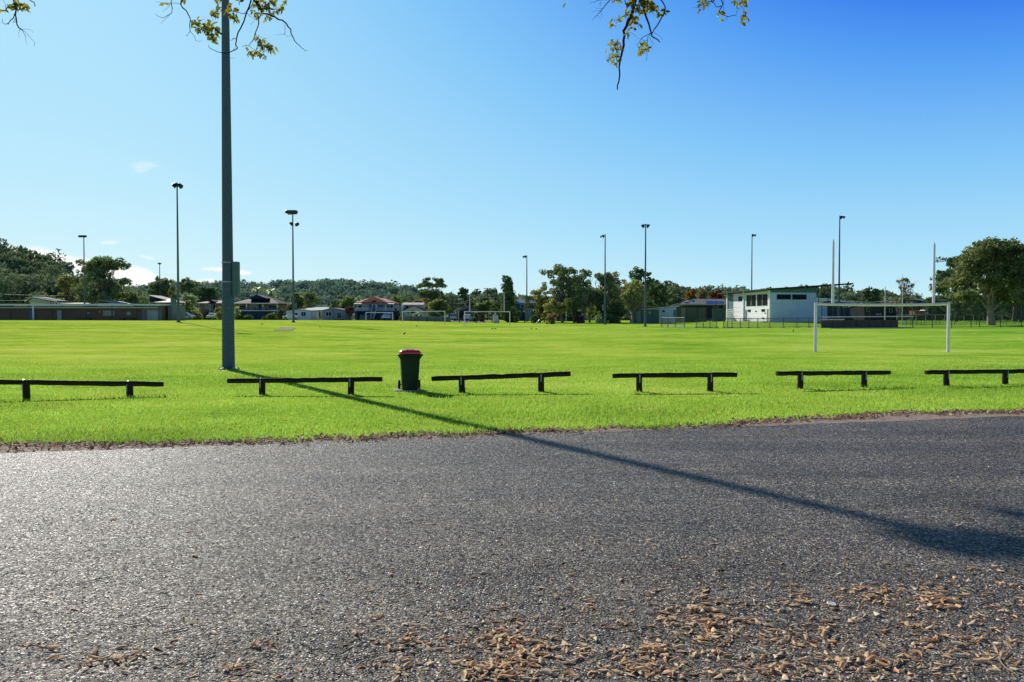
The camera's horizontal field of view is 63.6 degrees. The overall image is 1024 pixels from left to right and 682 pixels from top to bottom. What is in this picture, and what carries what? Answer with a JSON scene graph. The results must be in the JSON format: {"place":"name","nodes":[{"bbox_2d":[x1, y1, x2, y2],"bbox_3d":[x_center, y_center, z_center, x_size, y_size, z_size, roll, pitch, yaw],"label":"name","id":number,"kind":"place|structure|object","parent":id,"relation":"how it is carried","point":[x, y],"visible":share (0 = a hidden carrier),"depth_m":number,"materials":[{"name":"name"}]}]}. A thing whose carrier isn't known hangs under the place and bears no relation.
{"place":"outdoors","nodes":[
{"label":"outdoors","id":0,"kind":"place"},
{"bbox_2d":[0,416,1023,681],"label":"road","id":1,"kind":"structure","parent":0,"point":[266,528],"depth_m":5.95,"materials":[{"name":"grey asphalt"}]},
{"bbox_2d":[1,436,1023,681],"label":"leaf litter","id":2,"kind":"object","parent":1,"relation":"on","point":[505,672],"visible":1,"depth_m":4.25,"materials":[{"name":"brown plant"}]},
{"bbox_2d":[68,571,1016,681],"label":"twig litter","id":3,"kind":"object","parent":1,"relation":"on","point":[896,662],"visible":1,"depth_m":4.44,"materials":[{"name":"brown wood"}]},
{"bbox_2d":[0,320,1023,444],"bbox_3d":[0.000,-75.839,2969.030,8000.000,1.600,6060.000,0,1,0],"label":"ground","id":4,"kind":"structure","parent":0,"point":[186,339],"depth_m":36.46,"materials":[{"name":"green plant"}]},
{"bbox_2d":[24,296,74,303],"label":"house","id":5,"kind":"structure","parent":4,"relation":"on","point":[37,300],"depth_m":181.64,"materials":[{"name":"grey metal"}]},
{"bbox_2d":[54,275,80,302],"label":"gum tree","id":6,"kind":"object","parent":4,"relation":"on","point":[65,284],"visible":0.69,"depth_m":204.19,"materials":[{"name":"green plant"}]},
{"bbox_2d":[0,238,149,303],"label":"forest","id":7,"kind":"object","parent":4,"relation":"on","point":[24,274],"visible":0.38,"depth_m":237.06,"materials":[{"name":"green plant"}]},
{"bbox_2d":[69,267,93,302],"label":"gum tree","id":8,"kind":"object","parent":4,"relation":"on","point":[81,297],"visible":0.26,"depth_m":195.17,"materials":[{"name":"green plant"}]},
{"bbox_2d":[0,379,163,398],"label":"log rail","id":9,"kind":"object","parent":4,"relation":"on","point":[26,384],"visible":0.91,"depth_m":17.67,"materials":[{"name":"black wood"}]},
{"bbox_2d":[78,235,86,303],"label":"floodlight pole","id":10,"kind":"object","parent":4,"relation":"on","point":[83,236],"visible":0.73,"depth_m":164.60,"materials":[{"name":"metal"}]},
{"bbox_2d":[0,304,184,319],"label":"amenities block","id":11,"kind":"structure","parent":4,"relation":"on","point":[93,312],"depth_m":125.92,"materials":[{"name":"brown brick"}]},
{"bbox_2d":[147,310,157,319],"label":"door","id":12,"kind":"structure","parent":11,"relation":"in","point":[151,314],"depth_m":125.83,"materials":[{"name":"white metal"}]},
{"bbox_2d":[74,255,132,301],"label":"gum tree","id":13,"kind":"object","parent":4,"relation":"on","point":[98,269],"visible":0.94,"depth_m":186.63,"materials":[{"name":"green plant"}]},
{"bbox_2d":[94,300,133,303],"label":"house","id":14,"kind":"structure","parent":4,"relation":"on","point":[108,302],"depth_m":173.93,"materials":[{"name":"grey metal"}]},
{"bbox_2d":[124,292,145,303],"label":"broad tree","id":15,"kind":"object","parent":4,"relation":"on","point":[134,298],"visible":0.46,"depth_m":188.79,"materials":[{"name":"green plant"}]},
{"bbox_2d":[146,276,176,303],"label":"broad tree","id":16,"kind":"object","parent":4,"relation":"on","point":[167,290],"visible":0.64,"depth_m":239.18,"materials":[{"name":"green plant"}]},
{"bbox_2d":[148,295,191,319],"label":"house","id":17,"kind":"structure","parent":4,"relation":"on","point":[155,299],"depth_m":197.30,"materials":[{"name":"white metal"}]},
{"bbox_2d":[170,182,182,321],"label":"floodlight pole","id":18,"kind":"object","parent":4,"relation":"on","point":[176,185],"visible":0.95,"depth_m":99.67,"materials":[{"name":"metal"}]},
{"bbox_2d":[176,277,200,299],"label":"broad tree","id":19,"kind":"object","parent":4,"relation":"on","point":[189,285],"visible":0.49,"depth_m":231.18,"materials":[{"name":"green plant"}]},
{"bbox_2d":[180,292,198,311],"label":"broad tree","id":20,"kind":"object","parent":4,"relation":"on","point":[192,298],"visible":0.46,"depth_m":211.34,"materials":[{"name":"green plant"}]},
{"bbox_2d":[194,285,219,307],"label":"broad tree","id":21,"kind":"object","parent":4,"relation":"on","point":[209,293],"visible":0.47,"depth_m":227.03,"materials":[{"name":"green plant"}]},
{"bbox_2d":[195,300,237,319],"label":"house","id":22,"kind":"structure","parent":4,"relation":"on","point":[206,308],"depth_m":204.84,"materials":[{"name":"beige brick"}]},
{"bbox_2d":[218,0,239,369],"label":"floodlight pole","id":23,"kind":"object","parent":4,"relation":"on","point":[230,279],"visible":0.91,"depth_m":27.55,"materials":[{"name":"metal"}]},
{"bbox_2d":[234,295,288,319],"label":"house","id":24,"kind":"structure","parent":4,"relation":"on","point":[257,307],"depth_m":200.19,"materials":[{"name":"beige brick"}]},
{"bbox_2d":[125,278,444,319],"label":"forest","id":25,"kind":"object","parent":4,"relation":"on","point":[325,289],"visible":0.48,"depth_m":468.89,"materials":[{"name":"green plant"}]},
{"bbox_2d":[285,210,298,322],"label":"floodlight pole","id":26,"kind":"object","parent":4,"relation":"on","point":[292,213],"visible":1,"depth_m":117.64,"materials":[{"name":"metal"}]},
{"bbox_2d":[287,292,306,309],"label":"broad tree","id":27,"kind":"object","parent":4,"relation":"on","point":[300,300],"visible":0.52,"depth_m":204.23,"materials":[{"name":"green plant"}]},
{"bbox_2d":[283,309,319,319],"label":"cabin","id":28,"kind":"object","parent":4,"relation":"on","point":[304,314],"visible":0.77,"depth_m":185.93,"materials":[{"name":"grey tile"}]},
{"bbox_2d":[227,376,382,394],"bbox_3d":[-4.615,1.053,18.469,3.450,0.526,0.215,0,1,0],"label":"log rail","id":29,"kind":"object","parent":4,"relation":"on","point":[350,380],"visible":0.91,"depth_m":18.38,"materials":[{"name":"black wood"}]},
{"bbox_2d":[303,290,318,307],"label":"broad tree","id":30,"kind":"object","parent":4,"relation":"on","point":[311,299],"visible":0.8,"depth_m":234.11,"materials":[{"name":"green plant"}]},
{"bbox_2d":[304,307,328,319],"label":"house","id":31,"kind":"structure","parent":4,"relation":"on","point":[320,309],"depth_m":215.99,"materials":[{"name":"white metal"}]},
{"bbox_2d":[322,308,351,319],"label":"cabin","id":32,"kind":"object","parent":4,"relation":"on","point":[334,313],"visible":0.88,"depth_m":183.90,"materials":[{"name":"grey tile"}]},
{"bbox_2d":[337,296,356,308],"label":"broad tree","id":33,"kind":"object","parent":4,"relation":"on","point":[346,302],"visible":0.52,"depth_m":201.22,"materials":[{"name":"green plant"}]},
{"bbox_2d":[0,0,748,89],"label":"overhanging tree","id":34,"kind":"object","parent":4,"relation":"on","point":[207,29],"visible":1,"depth_m":7.61,"materials":[{"name":"green plant"}]},
{"bbox_2d":[354,296,399,319],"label":"house","id":35,"kind":"structure","parent":4,"relation":"on","point":[373,304],"depth_m":188.69,"materials":[{"name":"white metal"}]},
{"bbox_2d":[393,388,422,391],"bbox_3d":[-2.459,1.167,19.499,0.650,0.060,0.600,0,2,-11],"label":"concrete pad","id":36,"kind":"object","parent":4,"relation":"on","point":[397,390],"visible":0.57,"depth_m":19.23,"materials":[{"name":"grey concrete"}]},
{"bbox_2d":[397,349,422,389],"bbox_3d":[-2.407,0.666,19.456,0.590,0.949,0.680,0,2,-11],"label":"wheelie bin","id":37,"kind":"object","parent":36,"relation":"on","point":[409,363],"visible":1,"depth_m":19.22,"materials":[{"name":"green plastic"}]},
{"bbox_2d":[401,303,431,316],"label":"house","id":38,"kind":"structure","parent":4,"relation":"on","point":[412,306],"depth_m":187.03,"materials":[{"name":"grey metal"}]},
{"bbox_2d":[403,316,450,321],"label":"steel fence","id":39,"kind":"object","parent":4,"relation":"on","point":[430,318],"visible":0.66,"depth_m":175.48,"materials":[{"name":"grey metal"}]},
{"bbox_2d":[416,288,442,315],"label":"broad tree","id":40,"kind":"object","parent":4,"relation":"on","point":[431,295],"visible":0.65,"depth_m":253.51,"materials":[{"name":"green plant"}]},
{"bbox_2d":[415,277,447,294],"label":"gum tree","id":41,"kind":"object","parent":4,"relation":"on","point":[425,283],"visible":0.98,"depth_m":263.18,"materials":[{"name":"green plant"}]},
{"bbox_2d":[428,298,449,315],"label":"broad tree","id":42,"kind":"object","parent":4,"relation":"on","point":[437,304],"visible":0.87,"depth_m":199.05,"materials":[{"name":"green plant"}]},
{"bbox_2d":[453,306,474,320],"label":"house","id":43,"kind":"structure","parent":4,"relation":"on","point":[459,312],"depth_m":205.82,"materials":[{"name":"beige brick"}]},
{"bbox_2d":[455,287,472,306],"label":"broad tree","id":44,"kind":"object","parent":4,"relation":"on","point":[463,292],"visible":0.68,"depth_m":261.03,"materials":[{"name":"green plant"}]},
{"bbox_2d":[391,287,544,319],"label":"forest","id":45,"kind":"object","parent":4,"relation":"on","point":[408,297],"visible":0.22,"depth_m":282.39,"materials":[{"name":"green plant"}]},
{"bbox_2d":[474,301,492,319],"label":"broad tree","id":46,"kind":"object","parent":4,"relation":"on","point":[484,306],"visible":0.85,"depth_m":203.66,"materials":[{"name":"green plant"}]},
{"bbox_2d":[464,294,509,325],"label":"combined goalpost","id":47,"kind":"object","parent":4,"relation":"on","point":[486,311],"visible":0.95,"depth_m":129.86,"materials":[{"name":"white metal"}]},
{"bbox_2d":[489,301,500,315],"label":"broad tree","id":48,"kind":"object","parent":4,"relation":"on","point":[493,307],"visible":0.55,"depth_m":181.52,"materials":[{"name":"green plant"}]},
{"bbox_2d":[431,371,570,392],"bbox_3d":[-0.244,1.005,19.019,3.216,0.599,0.215,0,1,-7],"label":"log rail","id":49,"kind":"object","parent":4,"relation":"on","point":[540,376],"visible":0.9,"depth_m":18.93,"materials":[{"name":"black wood"}]},
{"bbox_2d":[498,275,518,321],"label":"dense tree","id":50,"kind":"object","parent":4,"relation":"on","point":[508,293],"visible":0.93,"depth_m":177.27,"materials":[{"name":"green plant"}]},
{"bbox_2d":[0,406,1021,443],"bbox_3d":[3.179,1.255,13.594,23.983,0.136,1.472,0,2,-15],"label":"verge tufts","id":51,"kind":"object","parent":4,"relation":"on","point":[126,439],"visible":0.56,"depth_m":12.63,"materials":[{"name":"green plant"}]},
{"bbox_2d":[0,381,1023,443],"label":"seedy grass","id":52,"kind":"structure","parent":4,"relation":"on","point":[138,403],"depth_m":13.93,"materials":[{"name":"green plant"}]},
{"bbox_2d":[514,299,534,320],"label":"house","id":53,"kind":"structure","parent":4,"relation":"on","point":[519,305],"depth_m":211.84,"materials":[{"name":"blue glass"}]},
{"bbox_2d":[524,289,551,322],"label":"gum tree","id":54,"kind":"object","parent":4,"relation":"on","point":[538,299],"visible":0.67,"depth_m":171.25,"materials":[{"name":"green plant"}]},
{"bbox_2d":[545,313,557,323],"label":"shrub","id":55,"kind":"object","parent":4,"relation":"on","point":[551,319],"visible":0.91,"depth_m":149.60,"materials":[{"name":"green plant"}]},
{"bbox_2d":[542,298,563,314],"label":"broad tree","id":56,"kind":"object","parent":4,"relation":"on","point":[552,306],"visible":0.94,"depth_m":159.20,"materials":[{"name":"green plant"}]},
{"bbox_2d":[538,263,583,322],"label":"gum tree","id":57,"kind":"object","parent":4,"relation":"on","point":[562,272],"visible":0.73,"depth_m":165.28,"materials":[{"name":"green plant"}]},
{"bbox_2d":[556,310,582,320],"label":"house","id":58,"kind":"structure","parent":4,"relation":"on","point":[569,317],"depth_m":197.41,"materials":[{"name":"white metal"}]},
{"bbox_2d":[564,295,582,322],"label":"broad tree","id":59,"kind":"object","parent":4,"relation":"on","point":[576,300],"visible":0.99,"depth_m":157.37,"materials":[{"name":"green plant"}]},
{"bbox_2d":[569,268,600,322],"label":"gum tree","id":60,"kind":"object","parent":4,"relation":"on","point":[579,284],"visible":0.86,"depth_m":159.35,"materials":[{"name":"green plant"}]},
{"bbox_2d":[585,287,597,321],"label":"gum tree","id":61,"kind":"object","parent":4,"relation":"on","point":[591,311],"visible":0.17,"depth_m":171.84,"materials":[{"name":"green plant"}]},
{"bbox_2d":[600,234,605,324],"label":"floodlight pole","id":62,"kind":"object","parent":4,"relation":"on","point":[604,307],"visible":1,"depth_m":139.71,"materials":[{"name":"metal"}]},
{"bbox_2d":[585,271,622,322],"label":"gum tree","id":63,"kind":"object","parent":4,"relation":"on","point":[597,295],"visible":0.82,"depth_m":162.60,"materials":[{"name":"green plant"}]},
{"bbox_2d":[603,314,620,323],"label":"shrub","id":64,"kind":"object","parent":4,"relation":"on","point":[611,319],"visible":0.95,"depth_m":151.48,"materials":[{"name":"green plant"}]},
{"bbox_2d":[606,299,626,319],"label":"broad tree","id":65,"kind":"object","parent":4,"relation":"on","point":[617,309],"visible":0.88,"depth_m":159.46,"materials":[{"name":"green plant"}]},
{"bbox_2d":[608,272,626,304],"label":"gum tree","id":66,"kind":"object","parent":4,"relation":"on","point":[623,280],"visible":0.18,"depth_m":171.40,"materials":[{"name":"green plant"}]},
{"bbox_2d":[620,279,648,322],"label":"gum tree","id":67,"kind":"object","parent":4,"relation":"on","point":[632,298],"visible":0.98,"depth_m":151.31,"materials":[{"name":"green plant"}]},
{"bbox_2d":[630,311,640,322],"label":"shed","id":68,"kind":"structure","parent":4,"relation":"on","point":[637,317],"depth_m":151.93,"materials":[{"name":"green metal"}]},
{"bbox_2d":[621,266,654,310],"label":"gum tree","id":69,"kind":"object","parent":4,"relation":"on","point":[638,274],"visible":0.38,"depth_m":175.12,"materials":[{"name":"green plant"}]},
{"bbox_2d":[517,280,764,319],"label":"forest","id":70,"kind":"object","parent":4,"relation":"on","point":[708,288],"visible":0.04,"depth_m":260.54,"materials":[{"name":"green plant"}]},
{"bbox_2d":[641,224,649,326],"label":"floodlight pole","id":71,"kind":"object","parent":4,"relation":"on","point":[645,226],"visible":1,"depth_m":117.72,"materials":[{"name":"metal"}]},
{"bbox_2d":[639,309,659,323],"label":"shed","id":72,"kind":"structure","parent":4,"relation":"on","point":[652,315],"depth_m":147.94,"materials":[{"name":"green metal"}]},
{"bbox_2d":[643,283,677,308],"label":"broad tree","id":73,"kind":"object","parent":4,"relation":"on","point":[660,298],"visible":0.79,"depth_m":203.88,"materials":[{"name":"green plant"}]},
{"bbox_2d":[648,306,678,322],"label":"shed","id":74,"kind":"structure","parent":4,"relation":"on","point":[667,311],"depth_m":155.92,"materials":[{"name":"white metal"}]},
{"bbox_2d":[661,317,684,327],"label":"pipe fence","id":75,"kind":"object","parent":4,"relation":"on","point":[672,321],"visible":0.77,"depth_m":109.39,"materials":[{"name":"metal"}]},
{"bbox_2d":[612,372,736,391],"bbox_3d":[3.771,1.010,19.192,2.927,0.576,0.216,0,1,-4],"label":"log rail","id":76,"kind":"object","parent":4,"relation":"on","point":[640,376],"visible":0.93,"depth_m":19.11,"materials":[{"name":"black wood"}]},
{"bbox_2d":[667,284,684,307],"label":"broad tree","id":77,"kind":"object","parent":4,"relation":"on","point":[671,290],"visible":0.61,"depth_m":223.95,"materials":[{"name":"green plant"}]},
{"bbox_2d":[684,288,696,300],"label":"autumn tree","id":78,"kind":"object","parent":4,"relation":"on","point":[691,294],"visible":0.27,"depth_m":214.20,"materials":[{"name":"brown plant"}]},
{"bbox_2d":[670,299,725,320],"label":"house","id":79,"kind":"structure","parent":4,"relation":"on","point":[709,304],"depth_m":195.92,"materials":[{"name":"grey metal"}]},
{"bbox_2d":[676,307,724,321],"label":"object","id":80,"kind":"object","parent":4,"relation":"on","point":[691,314],"visible":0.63,"depth_m":161.91,"materials":[{"name":"green metal"}]},
{"bbox_2d":[696,287,708,298],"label":"broad tree","id":81,"kind":"object","parent":4,"relation":"on","point":[702,294],"visible":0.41,"depth_m":224.22,"materials":[{"name":"green plant"}]},
{"bbox_2d":[708,290,723,298],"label":"autumn tree","id":82,"kind":"object","parent":4,"relation":"on","point":[714,295],"visible":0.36,"depth_m":219.36,"materials":[{"name":"red plant"}]},
{"bbox_2d":[722,318,820,327],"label":"pipe fence","id":83,"kind":"object","parent":4,"relation":"on","point":[757,320],"visible":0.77,"depth_m":104.00,"materials":[{"name":"metal"}]},
{"bbox_2d":[718,283,852,321],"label":"pavilion","id":84,"kind":"structure","parent":4,"relation":"on","point":[778,304],"depth_m":143.79,"materials":[{"name":"white metal"}]},
{"bbox_2d":[746,294,755,306],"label":"window","id":85,"kind":"structure","parent":84,"relation":"in","point":[750,299],"depth_m":150.97,"materials":[{"name":"black glass"}]},
{"bbox_2d":[757,293,767,305],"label":"window","id":86,"kind":"structure","parent":84,"relation":"in","point":[762,299],"depth_m":146.25,"materials":[{"name":"black glass"}]},
{"bbox_2d":[792,294,806,299],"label":"window","id":87,"kind":"structure","parent":84,"relation":"in","point":[794,296],"depth_m":143.46,"materials":[{"name":"black glass"}]},
{"bbox_2d":[816,287,830,302],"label":"broad tree","id":88,"kind":"object","parent":4,"relation":"on","point":[823,293],"visible":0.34,"depth_m":213.56,"materials":[{"name":"green plant"}]},
{"bbox_2d":[775,370,890,388],"bbox_3d":[7.867,0.987,20.241,3.255,0.569,0.214,0,2,-16],"label":"log rail","id":89,"kind":"object","parent":4,"relation":"on","point":[801,373],"visible":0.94,"depth_m":20.09,"materials":[{"name":"black wood"}]},
{"bbox_2d":[816,298,853,319],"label":"house","id":90,"kind":"structure","parent":4,"relation":"on","point":[833,311],"depth_m":204.87,"materials":[{"name":"white metal"}]},
{"bbox_2d":[838,216,844,318],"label":"floodlight pole","id":91,"kind":"object","parent":4,"relation":"on","point":[841,217],"visible":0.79,"depth_m":157.59,"materials":[{"name":"metal"}]},
{"bbox_2d":[861,286,880,303],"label":"broad tree","id":92,"kind":"object","parent":4,"relation":"on","point":[874,295],"visible":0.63,"depth_m":214.12,"materials":[{"name":"green plant"}]},
{"bbox_2d":[849,306,897,319],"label":"cottage","id":93,"kind":"structure","parent":4,"relation":"on","point":[870,310],"depth_m":189.91,"materials":[{"name":"grey tile"}]},
{"bbox_2d":[814,239,949,351],"bbox_3d":[19.039,-2.285,42.455,7.175,5.898,0.150,0,1,-3],"label":"combined goalpost","id":94,"kind":"object","parent":4,"relation":"on","point":[832,303],"visible":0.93,"depth_m":42.42,"materials":[{"name":"white metal"}]},
{"bbox_2d":[785,282,982,303],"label":"forest","id":95,"kind":"object","parent":4,"relation":"on","point":[846,294],"visible":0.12,"depth_m":362.44,"materials":[{"name":"green plant"}]},
{"bbox_2d":[893,275,914,320],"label":"bare tree","id":96,"kind":"object","parent":4,"relation":"on","point":[907,280],"visible":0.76,"depth_m":184.12,"materials":[{"name":"grey plant"}]},
{"bbox_2d":[898,299,943,319],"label":"long shed","id":97,"kind":"structure","parent":4,"relation":"on","point":[918,301],"depth_m":199.91,"materials":[{"name":"white metal"}]},
{"bbox_2d":[821,304,1023,327],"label":"tall fence","id":98,"kind":"object","parent":4,"relation":"on","point":[844,323],"visible":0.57,"depth_m":97.98,"materials":[{"name":"black metal"}]},
{"bbox_2d":[922,295,951,319],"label":"broad tree","id":99,"kind":"object","parent":4,"relation":"on","point":[929,299],"visible":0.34,"depth_m":180.88,"materials":[{"name":"green plant"}]},
{"bbox_2d":[930,256,983,321],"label":"broad tree","id":100,"kind":"object","parent":4,"relation":"on","point":[940,275],"visible":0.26,"depth_m":149.73,"materials":[{"name":"green plant"}]},
{"bbox_2d":[897,314,1022,320],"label":"boundary fence","id":101,"kind":"object","parent":4,"relation":"on","point":[950,316],"visible":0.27,"depth_m":169.96,"materials":[{"name":"grey metal"}]},
{"bbox_2d":[902,311,1023,324],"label":"fence","id":102,"kind":"object","parent":4,"relation":"on","point":[959,316],"visible":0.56,"depth_m":115.98,"materials":[{"name":"black metal"}]},
{"bbox_2d":[924,369,1023,385],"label":"log rail","id":103,"kind":"object","parent":4,"relation":"on","point":[1005,373],"visible":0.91,"depth_m":20.98,"materials":[{"name":"black wood"}]},
{"bbox_2d":[929,236,1023,324],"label":"fig tree","id":104,"kind":"object","parent":4,"relation":"on","point":[979,260],"visible":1,"depth_m":109.82,"materials":[{"name":"green plant"}]},
{"bbox_2d":[972,295,1003,320],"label":"broad tree","id":105,"kind":"object","parent":4,"relation":"on","point":[985,310],"visible":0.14,"depth_m":166.93,"materials":[{"name":"green plant"}]},
{"bbox_2d":[0,408,1023,452],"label":"dirt verge","id":106,"kind":"structure","parent":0,"point":[916,416],"depth_m":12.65,"materials":[{"name":"brown plant"}]},
{"bbox_2d":[0,0,1023,298],"label":"sky","id":107,"kind":"structure","parent":0,"point":[457,142],"materials":[{"name":"blue"}]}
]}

